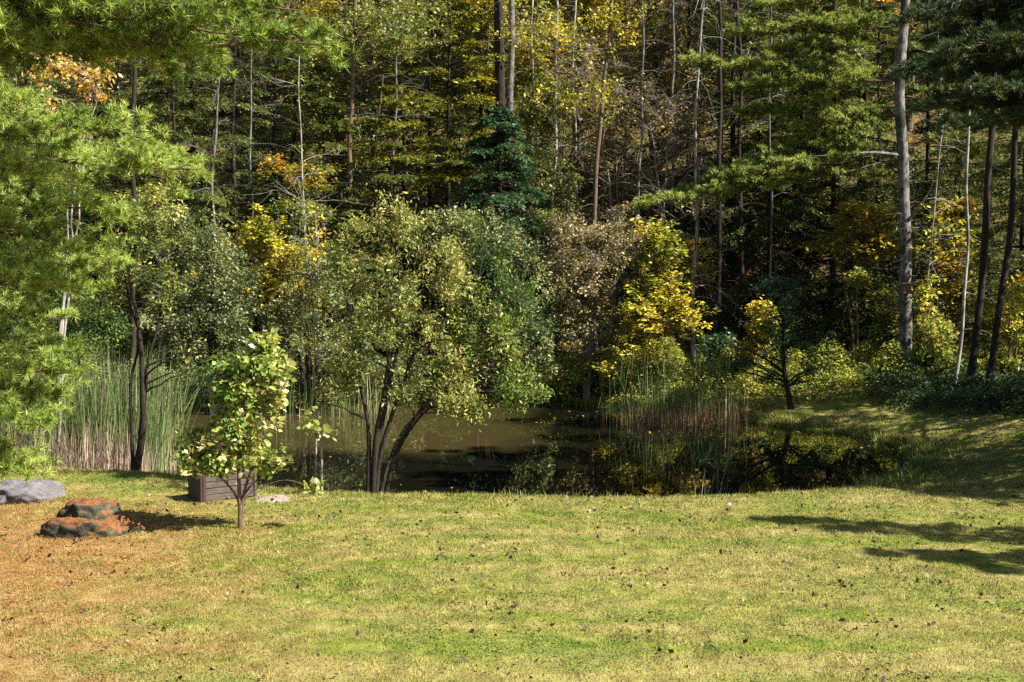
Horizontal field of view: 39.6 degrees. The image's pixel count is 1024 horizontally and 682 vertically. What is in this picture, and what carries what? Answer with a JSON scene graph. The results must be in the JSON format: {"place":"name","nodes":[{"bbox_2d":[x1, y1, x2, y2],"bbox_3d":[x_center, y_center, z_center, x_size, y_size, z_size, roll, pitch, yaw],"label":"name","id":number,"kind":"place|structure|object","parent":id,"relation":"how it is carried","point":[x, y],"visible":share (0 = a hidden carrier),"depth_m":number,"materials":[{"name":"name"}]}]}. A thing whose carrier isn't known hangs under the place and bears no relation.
{"place":"outdoors","nodes":[
{"label":"outdoors","id":0,"kind":"place"},
{"bbox_2d":[1,405,915,497],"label":"water","id":1,"kind":"structure","parent":0,"point":[588,453],"depth_m":30.64,"materials":[{"name":"liquid"}]},
{"bbox_2d":[597,344,761,428],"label":"cattails","id":2,"kind":"object","parent":1,"relation":"in","point":[654,411],"visible":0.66,"depth_m":35.92,"materials":[{"name":"plant"}]},
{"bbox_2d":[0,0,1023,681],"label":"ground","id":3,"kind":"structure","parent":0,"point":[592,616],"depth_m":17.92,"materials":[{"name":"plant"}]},
{"bbox_2d":[0,478,66,504],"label":"boulder","id":4,"kind":"object","parent":3,"relation":"on","point":[35,490],"visible":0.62,"depth_m":22.35,"materials":[{"name":"grey stone"}]},
{"bbox_2d":[6,50,123,465],"bbox_3d":[-8.457,-1.426,27.106,2.548,8.501,1.748,0,5,0],"label":"young tree","id":5,"kind":"object","parent":3,"relation":"on","point":[91,84],"visible":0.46,"depth_m":26.69,"materials":[{"name":"orange plant"}]},
{"bbox_2d":[0,5,147,376],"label":"hemlock","id":6,"kind":"object","parent":3,"relation":"on","point":[30,187],"visible":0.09,"depth_m":39.65,"materials":[{"name":"green plant"}]},
{"bbox_2d":[22,284,136,421],"bbox_3d":[-10.815,0.519,35.666,2.806,4.515,2.644,3,5,31],"label":"shrub","id":7,"kind":"object","parent":3,"relation":"on","point":[109,325],"visible":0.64,"depth_m":35.44,"materials":[{"name":"green plant"}]},
{"bbox_2d":[40,497,146,538],"bbox_3d":[-5.905,2.697,20.181,1.498,0.934,0.941,0,5,-6],"label":"flat rock","id":8,"kind":"object","parent":3,"relation":"on","point":[82,518],"visible":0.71,"depth_m":19.97,"materials":[{"name":"stone"}]},
{"bbox_2d":[24,49,166,358],"bbox_3d":[-13.619,-4.403,45.935,4.799,10.300,5.970,-2,5,-21],"label":"hemlock","id":9,"kind":"object","parent":3,"relation":"on","point":[85,218],"visible":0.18,"depth_m":45.51,"materials":[{"name":"green plant"}]},
{"bbox_2d":[0,72,217,488],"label":"pine tree","id":10,"kind":"object","parent":3,"relation":"on","point":[36,272],"visible":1,"depth_m":17.57,"materials":[{"name":"green plant"}]},
{"bbox_2d":[0,332,217,473],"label":"cattails","id":11,"kind":"object","parent":3,"relation":"on","point":[95,446],"visible":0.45,"depth_m":27.38,"materials":[{"name":"plant"}]},
{"bbox_2d":[89,17,178,378],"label":"slim tree","id":12,"kind":"object","parent":3,"relation":"on","point":[132,181],"visible":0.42,"depth_m":39.80,"materials":[{"name":"grey plant"}]},
{"bbox_2d":[64,1,211,249],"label":"hemlock","id":13,"kind":"object","parent":3,"relation":"on","point":[141,107],"visible":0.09,"depth_m":51.01,"materials":[{"name":"green plant"}]},
{"bbox_2d":[98,179,210,470],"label":"slim tree","id":14,"kind":"object","parent":3,"relation":"on","point":[152,239],"visible":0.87,"depth_m":24.82,"materials":[{"name":"green plant"}]},
{"bbox_2d":[90,179,228,373],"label":"deciduous tree","id":15,"kind":"object","parent":3,"relation":"on","point":[152,192],"visible":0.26,"depth_m":40.85,"materials":[{"name":"green plant"}]},
{"bbox_2d":[90,8,254,369],"bbox_3d":[-10.342,-4.844,42.735,5.227,11.729,4.569,-1,5,-8],"label":"hemlock","id":16,"kind":"object","parent":3,"relation":"on","point":[143,96],"visible":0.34,"depth_m":42.42,"materials":[{"name":"green plant"}]},
{"bbox_2d":[0,0,362,94],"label":"pine tree","id":17,"kind":"object","parent":3,"relation":"on","point":[27,27],"visible":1,"depth_m":15.08,"materials":[{"name":"green plant"}]},
{"bbox_2d":[104,9,284,258],"bbox_3d":[-11.331,-10.514,50.651,6.690,15.243,6.936,-2,5,-26],"label":"hemlock","id":18,"kind":"object","parent":3,"relation":"on","point":[194,132],"visible":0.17,"depth_m":51.35,"materials":[{"name":"green plant"}]},
{"bbox_2d":[132,199,286,414],"bbox_3d":[-7.726,-0.759,36.778,3.984,5.918,3.237,0,5,0],"label":"shrub","id":19,"kind":"object","parent":3,"relation":"on","point":[216,315],"visible":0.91,"depth_m":36.64,"materials":[{"name":"green plant"}]},
{"bbox_2d":[1,340,427,409],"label":"undergrowth","id":20,"kind":"object","parent":3,"relation":"on","point":[381,371],"visible":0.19,"depth_m":39.71,"materials":[{"name":"green plant"}]},
{"bbox_2d":[188,466,256,502],"bbox_3d":[-4.573,2.261,22.480,0.965,0.420,0.473,-3,6,-36],"label":"timber box","id":21,"kind":"object","parent":3,"relation":"on","point":[203,488],"visible":0.67,"depth_m":22.23,"materials":[{"name":"brown wood"}]},
{"bbox_2d":[168,6,305,356],"bbox_3d":[-8.995,-6.205,45.178,5.575,13.960,5.780,-3,6,-34],"label":"hemlock","id":22,"kind":"object","parent":3,"relation":"on","point":[233,156],"visible":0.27,"depth_m":44.61,"materials":[{"name":"green plant"}]},
{"bbox_2d":[0,490,478,681],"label":"pine litter","id":23,"kind":"object","parent":3,"relation":"on","point":[26,584],"visible":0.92,"depth_m":18.10,"materials":[{"name":"plant"}]},
{"bbox_2d":[168,327,336,528],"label":"sapling","id":24,"kind":"object","parent":3,"relation":"on","point":[261,371],"visible":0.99,"depth_m":20.04,"materials":[{"name":"green plant"}]},
{"bbox_2d":[213,203,319,334],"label":"young tree","id":25,"kind":"object","parent":3,"relation":"on","point":[260,240],"visible":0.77,"depth_m":39.78,"materials":[{"name":"yellow plant"}]},
{"bbox_2d":[203,0,336,336],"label":"hemlock","id":26,"kind":"object","parent":3,"relation":"on","point":[289,68],"visible":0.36,"depth_m":47.37,"materials":[{"name":"green plant"}]},
{"bbox_2d":[249,194,336,362],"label":"deciduous tree","id":27,"kind":"object","parent":3,"relation":"on","point":[283,204],"visible":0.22,"depth_m":43.32,"materials":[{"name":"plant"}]},
{"bbox_2d":[256,151,340,273],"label":"young tree","id":28,"kind":"object","parent":3,"relation":"on","point":[292,168],"visible":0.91,"depth_m":43.48,"materials":[{"name":"brown plant"}]},
{"bbox_2d":[233,234,374,411],"bbox_3d":[-5.476,-0.385,37.517,3.989,4.949,2.635,0,5,0],"label":"shrub","id":29,"kind":"object","parent":3,"relation":"on","point":[290,323],"visible":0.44,"depth_m":37.34,"materials":[{"name":"green plant"}]},
{"bbox_2d":[285,176,322,478],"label":"thin sapling","id":30,"kind":"object","parent":3,"relation":"on","point":[304,241],"visible":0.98,"depth_m":23.32,"materials":[{"name":"green plant"}]},
{"bbox_2d":[287,204,332,490],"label":"thin sapling","id":31,"kind":"object","parent":3,"relation":"on","point":[313,256],"visible":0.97,"depth_m":23.27,"materials":[{"name":"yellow plant"}]},
{"bbox_2d":[265,0,365,217],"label":"deciduous tree","id":32,"kind":"object","parent":3,"relation":"on","point":[319,10],"visible":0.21,"depth_m":53.12,"materials":[{"name":"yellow plant"}]},
{"bbox_2d":[244,63,391,355],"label":"hemlock","id":33,"kind":"object","parent":3,"relation":"on","point":[328,126],"visible":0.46,"depth_m":45.36,"materials":[{"name":"green plant"}]},
{"bbox_2d":[257,363,397,417],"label":"cattails","id":34,"kind":"object","parent":3,"relation":"on","point":[344,402],"visible":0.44,"depth_m":37.14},
{"bbox_2d":[311,187,399,367],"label":"hemlock","id":35,"kind":"object","parent":3,"relation":"on","point":[354,200],"visible":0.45,"depth_m":42.77,"materials":[{"name":"green plant"}]},
{"bbox_2d":[285,0,438,297],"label":"deciduous tree","id":36,"kind":"object","parent":3,"relation":"on","point":[329,94],"visible":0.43,"depth_m":49.45,"materials":[{"name":"green plant"}]},
{"bbox_2d":[329,130,444,361],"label":"hemlock","id":37,"kind":"object","parent":3,"relation":"on","point":[383,178],"visible":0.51,"depth_m":44.66,"materials":[{"name":"green plant"}]},
{"bbox_2d":[311,26,466,345],"bbox_3d":[-3.746,-5.038,47.118,6.454,10.569,5.364,-2,5,-19],"label":"pine tree","id":38,"kind":"object","parent":3,"relation":"on","point":[402,125],"visible":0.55,"depth_m":46.18,"materials":[{"name":"green plant"}]},
{"bbox_2d":[313,0,465,332],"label":"slim tree","id":39,"kind":"object","parent":3,"relation":"on","point":[365,14],"visible":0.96,"depth_m":45.36,"materials":[{"name":"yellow plant"}]},
{"bbox_2d":[313,0,490,219],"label":"deciduous tree","id":40,"kind":"object","parent":3,"relation":"on","point":[416,59],"visible":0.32,"depth_m":52.20,"materials":[{"name":"green plant"}]},
{"bbox_2d":[304,189,510,493],"bbox_3d":[-1.926,0.053,23.349,3.408,5.066,2.964,-4,6,-43],"label":"willow","id":41,"kind":"object","parent":3,"relation":"on","point":[349,371],"visible":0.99,"depth_m":23.02,"materials":[{"name":"green plant"}]},
{"bbox_2d":[356,0,528,273],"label":"pine tree","id":42,"kind":"object","parent":3,"relation":"on","point":[467,66],"visible":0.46,"depth_m":49.22,"materials":[{"name":"green plant"}]},
{"bbox_2d":[405,113,504,355],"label":"hemlock","id":43,"kind":"object","parent":3,"relation":"on","point":[451,164],"visible":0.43,"depth_m":45.47,"materials":[{"name":"green plant"}]},
{"bbox_2d":[384,206,560,493],"bbox_3d":[-0.492,0.321,24.316,2.490,5.251,2.653,3,6,37],"label":"willow","id":44,"kind":"object","parent":3,"relation":"on","point":[502,332],"visible":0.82,"depth_m":24.07,"materials":[{"name":"green plant"}]},
{"bbox_2d":[421,202,559,407],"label":"deciduous tree","id":45,"kind":"object","parent":3,"relation":"on","point":[523,268],"visible":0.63,"depth_m":37.80,"materials":[{"name":"green plant"}]},
{"bbox_2d":[406,0,577,191],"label":"deciduous tree","id":46,"kind":"object","parent":3,"relation":"on","point":[466,35],"visible":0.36,"depth_m":53.92,"materials":[{"name":"yellow plant"}]},
{"bbox_2d":[24,389,969,496],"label":"shore grass","id":47,"kind":"structure","parent":3,"relation":"on","point":[916,465],"depth_m":32.06,"materials":[{"name":"plant"}]},
{"bbox_2d":[418,102,584,362],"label":"spruce","id":48,"kind":"object","parent":3,"relation":"on","point":[496,142],"visible":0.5,"depth_m":43.41,"materials":[{"name":"green plant"}]},
{"bbox_2d":[489,0,525,289],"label":"tall tree","id":49,"kind":"object","parent":3,"relation":"on","point":[499,65],"visible":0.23,"depth_m":48.30,"materials":[{"name":"brown plant"}]},
{"bbox_2d":[0,467,1023,681],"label":"clover","id":50,"kind":"object","parent":3,"relation":"on","point":[411,633],"visible":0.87,"depth_m":16.32,"materials":[{"name":"green plant"}]},
{"bbox_2d":[0,475,1023,681],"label":"fallen leaves","id":51,"kind":"object","parent":3,"relation":"on","point":[659,649],"visible":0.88,"depth_m":17.60,"materials":[{"name":"brown plant"}]},
{"bbox_2d":[2,0,1023,375],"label":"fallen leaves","id":52,"kind":"object","parent":3,"relation":"on","point":[542,170],"visible":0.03,"depth_m":55.83,"materials":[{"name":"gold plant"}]},
{"bbox_2d":[3,0,1022,117],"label":"woods","id":53,"kind":"object","parent":3,"relation":"on","point":[884,36],"visible":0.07,"depth_m":62.94,"materials":[{"name":"green plant"}]},
{"bbox_2d":[444,0,585,211],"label":"deciduous tree","id":54,"kind":"object","parent":3,"relation":"on","point":[480,15],"visible":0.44,"depth_m":51.47,"materials":[{"name":"yellow plant"}]},
{"bbox_2d":[8,10,1021,364],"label":"undergrowth","id":55,"kind":"object","parent":3,"relation":"on","point":[444,196],"visible":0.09,"depth_m":55.32,"materials":[{"name":"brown plant"}]},
{"bbox_2d":[16,6,1022,375],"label":"undergrowth","id":56,"kind":"object","parent":3,"relation":"on","point":[490,128],"visible":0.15,"depth_m":53.58,"materials":[{"name":"green plant"}]},
{"bbox_2d":[491,73,587,297],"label":"deciduous tree","id":57,"kind":"object","parent":3,"relation":"on","point":[543,164],"visible":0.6,"depth_m":46.22,"materials":[{"name":"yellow plant"}]},
{"bbox_2d":[490,0,600,341],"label":"slim tree","id":58,"kind":"object","parent":3,"relation":"on","point":[555,28],"visible":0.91,"depth_m":45.38,"materials":[{"name":"yellow plant"}]},
{"bbox_2d":[524,207,585,351],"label":"deciduous tree","id":59,"kind":"object","parent":3,"relation":"on","point":[545,214],"visible":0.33,"depth_m":43.25,"materials":[{"name":"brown plant"}]},
{"bbox_2d":[420,355,705,408],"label":"undergrowth","id":60,"kind":"object","parent":3,"relation":"on","point":[558,396],"visible":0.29,"depth_m":39.38,"materials":[{"name":"green plant"}]},
{"bbox_2d":[503,31,630,317],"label":"bare tree","id":61,"kind":"object","parent":3,"relation":"on","point":[567,195],"visible":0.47,"depth_m":47.41,"materials":[{"name":"brown plant"}]},
{"bbox_2d":[526,201,644,400],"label":"bare tree","id":62,"kind":"object","parent":3,"relation":"on","point":[609,250],"visible":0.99,"depth_m":38.70,"materials":[{"name":"brown plant"}]},
{"bbox_2d":[537,345,642,397],"bbox_3d":[2.200,0.876,39.371,3.087,1.548,2.250,0,5,0],"label":"shrub","id":63,"kind":"object","parent":3,"relation":"on","point":[564,381],"visible":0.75,"depth_m":39.18,"materials":[{"name":"green plant"}]},
{"bbox_2d":[525,0,660,201],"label":"deciduous tree","id":64,"kind":"object","parent":3,"relation":"on","point":[581,12],"visible":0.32,"depth_m":53.45,"materials":[{"name":"yellow plant"}]},
{"bbox_2d":[545,0,662,355],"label":"slim tree","id":65,"kind":"object","parent":3,"relation":"on","point":[611,24],"visible":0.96,"depth_m":44.46,"materials":[{"name":"yellow plant"}]},
{"bbox_2d":[558,55,677,326],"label":"bare tree","id":66,"kind":"object","parent":3,"relation":"on","point":[584,155],"visible":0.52,"depth_m":46.77,"materials":[{"name":"brown plant"}]},
{"bbox_2d":[564,0,685,227],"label":"deciduous tree","id":67,"kind":"object","parent":3,"relation":"on","point":[628,78],"visible":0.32,"depth_m":51.84,"materials":[{"name":"brown plant"}]},
{"bbox_2d":[594,0,702,342],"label":"dead tree","id":68,"kind":"object","parent":3,"relation":"on","point":[638,185],"visible":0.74,"depth_m":45.51,"materials":[{"name":"brown plant"}]},
{"bbox_2d":[583,214,722,399],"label":"maple","id":69,"kind":"object","parent":3,"relation":"on","point":[638,302],"visible":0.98,"depth_m":38.41,"materials":[{"name":"yellow plant"}]},
{"bbox_2d":[589,0,730,265],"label":"deciduous tree","id":70,"kind":"object","parent":3,"relation":"on","point":[663,57],"visible":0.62,"depth_m":49.37,"materials":[{"name":"brown plant"}]},
{"bbox_2d":[604,70,728,344],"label":"bare tree","id":71,"kind":"object","parent":3,"relation":"on","point":[646,172],"visible":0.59,"depth_m":45.92,"materials":[{"name":"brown plant"}]},
{"bbox_2d":[624,0,715,295],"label":"dead tree","id":72,"kind":"object","parent":3,"relation":"on","point":[672,90],"visible":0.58,"depth_m":47.49,"materials":[{"name":"grey plant"}]},
{"bbox_2d":[640,232,724,354],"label":"deciduous tree","id":73,"kind":"object","parent":3,"relation":"on","point":[684,262],"visible":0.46,"depth_m":42.59,"materials":[{"name":"yellow plant"}]},
{"bbox_2d":[612,0,774,220],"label":"hemlock","id":74,"kind":"object","parent":3,"relation":"on","point":[688,19],"visible":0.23,"depth_m":51.43,"materials":[{"name":"green plant"}]},
{"bbox_2d":[643,0,753,362],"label":"dead tree","id":75,"kind":"object","parent":3,"relation":"on","point":[695,247],"visible":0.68,"depth_m":41.81,"materials":[{"name":"brown plant"}]},
{"bbox_2d":[657,0,761,347],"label":"slim tree","id":76,"kind":"object","parent":3,"relation":"on","point":[719,242],"visible":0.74,"depth_m":43.63,"materials":[{"name":"grey plant"}]},
{"bbox_2d":[693,327,766,377],"bbox_3d":[6.181,0.464,39.855,2.099,1.664,1.874,0,5,0],"label":"shrub","id":77,"kind":"object","parent":3,"relation":"on","point":[717,343],"visible":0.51,"depth_m":39.83,"materials":[{"name":"green plant"}]},
{"bbox_2d":[659,0,825,286],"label":"hemlock","id":78,"kind":"object","parent":3,"relation":"on","point":[733,73],"visible":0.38,"depth_m":48.47,"materials":[{"name":"green plant"}]},
{"bbox_2d":[700,0,787,344],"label":"slim tree","id":79,"kind":"object","parent":3,"relation":"on","point":[741,267],"visible":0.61,"depth_m":44.80,"materials":[{"name":"grey plant"}]},
{"bbox_2d":[665,4,848,193],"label":"pine tree","id":80,"kind":"object","parent":3,"relation":"on","point":[789,10],"visible":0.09,"depth_m":53.50,"materials":[{"name":"green plant"}]},
{"bbox_2d":[729,295,789,388],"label":"young tree","id":81,"kind":"object","parent":3,"relation":"on","point":[755,311],"visible":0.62,"depth_m":38.57,"materials":[{"name":"yellow plant"}]},
{"bbox_2d":[679,1,849,345],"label":"hemlock","id":82,"kind":"object","parent":3,"relation":"on","point":[753,46],"visible":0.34,"depth_m":45.52,"materials":[{"name":"green plant"}]},
{"bbox_2d":[719,267,840,409],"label":"cedar","id":83,"kind":"object","parent":3,"relation":"on","point":[782,339],"visible":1,"depth_m":36.74,"materials":[{"name":"green plant"}]},
{"bbox_2d":[693,0,875,256],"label":"hemlock","id":84,"kind":"object","parent":3,"relation":"on","point":[821,201],"visible":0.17,"depth_m":49.31,"materials":[{"name":"green plant"}]},
{"bbox_2d":[631,0,999,373],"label":"tall tree","id":85,"kind":"object","parent":3,"relation":"on","point":[831,146],"visible":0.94,"depth_m":39.29,"materials":[{"name":"green plant"}]},
{"bbox_2d":[630,335,1023,410],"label":"undergrowth","id":86,"kind":"object","parent":3,"relation":"on","point":[848,369],"visible":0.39,"depth_m":39.04,"materials":[{"name":"green plant"}]},
{"bbox_2d":[722,0,954,328],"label":"hemlock","id":87,"kind":"object","parent":3,"relation":"on","point":[806,193],"visible":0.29,"depth_m":46.43,"materials":[{"name":"green plant"}]},
{"bbox_2d":[798,195,899,361],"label":"young tree","id":88,"kind":"object","parent":3,"relation":"on","point":[875,251],"visible":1,"depth_m":41.76,"materials":[{"name":"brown plant"}]},
{"bbox_2d":[774,0,929,212],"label":"hemlock","id":89,"kind":"object","parent":3,"relation":"on","point":[883,93],"visible":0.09,"depth_m":50.85,"materials":[{"name":"green plant"}]},
{"bbox_2d":[838,266,912,367],"bbox_3d":[10.400,-0.532,40.451,2.013,3.212,1.732,-4,6,-38],"label":"shrub","id":90,"kind":"object","parent":3,"relation":"on","point":[860,280],"visible":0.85,"depth_m":40.35,"materials":[{"name":"green plant"}]},
{"bbox_2d":[806,0,947,352],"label":"hemlock","id":91,"kind":"object","parent":3,"relation":"on","point":[879,186],"visible":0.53,"depth_m":44.40,"materials":[{"name":"green plant"}]},
{"bbox_2d":[839,0,1001,318],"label":"hemlock","id":92,"kind":"object","parent":3,"relation":"on","point":[927,128],"visible":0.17,"depth_m":46.34,"materials":[{"name":"green plant"}]},
{"bbox_2d":[900,311,968,380],"bbox_3d":[11.641,0.264,38.718,2.107,2.198,2.012,0,5,0],"label":"shrub","id":93,"kind":"object","parent":3,"relation":"on","point":[935,357],"visible":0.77,"depth_m":38.59,"materials":[{"name":"yellow plant"}]},
{"bbox_2d":[893,125,981,347],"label":"slim tree","id":94,"kind":"object","parent":3,"relation":"on","point":[924,306],"visible":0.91,"depth_m":38.98,"materials":[{"name":"yellow plant"}]},
{"bbox_2d":[853,355,1023,417],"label":"ferns","id":95,"kind":"object","parent":3,"relation":"on","point":[1002,387],"visible":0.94,"depth_m":35.84,"materials":[{"name":"green plant"}]},
{"bbox_2d":[873,2,1023,233],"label":"hemlock","id":96,"kind":"object","parent":3,"relation":"on","point":[958,159],"visible":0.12,"depth_m":50.54,"materials":[{"name":"green plant"}]},
{"bbox_2d":[910,30,991,383],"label":"slim tree","id":97,"kind":"object","parent":3,"relation":"on","point":[962,329],"visible":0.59,"depth_m":37.10,"materials":[{"name":"grey plant"}]},
{"bbox_2d":[883,0,1023,138],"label":"pine tree","id":98,"kind":"object","parent":3,"relation":"on","point":[995,48],"visible":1,"depth_m":23.12,"materials":[{"name":"green plant"}]},
{"bbox_2d":[890,5,1023,351],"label":"hemlock","id":99,"kind":"object","parent":3,"relation":"on","point":[953,168],"visible":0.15,"depth_m":44.66,"materials":[{"name":"green plant"}]},
{"bbox_2d":[898,195,1023,355],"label":"young tree","id":100,"kind":"object","parent":3,"relation":"on","point":[955,289],"visible":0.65,"depth_m":39.84,"materials":[{"name":"yellow plant"}]},
{"bbox_2d":[917,7,1020,389],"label":"slim tree","id":101,"kind":"object","parent":3,"relation":"on","point":[972,362],"visible":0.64,"depth_m":36.27,"materials":[{"name":"grey plant"}]},
{"bbox_2d":[942,6,1023,360],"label":"hemlock","id":102,"kind":"object","parent":3,"relation":"on","point":[992,232],"visible":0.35,"depth_m":42.12,"materials":[{"name":"green plant"}]},
{"bbox_2d":[952,14,1023,390],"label":"slim tree","id":103,"kind":"object","parent":3,"relation":"on","point":[1003,281],"visible":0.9,"depth_m":35.93,"materials":[{"name":"brown plant"}]},
{"bbox_2d":[956,123,1023,361],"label":"hemlock","id":104,"kind":"object","parent":3,"relation":"on","point":[1020,254],"visible":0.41,"depth_m":40.26,"materials":[{"name":"green plant"}]},
{"bbox_2d":[962,274,1023,374],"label":"shrub","id":105,"kind":"object","parent":3,"relation":"on","point":[1006,361],"visible":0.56,"depth_m":38.51,"materials":[{"name":"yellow plant"}]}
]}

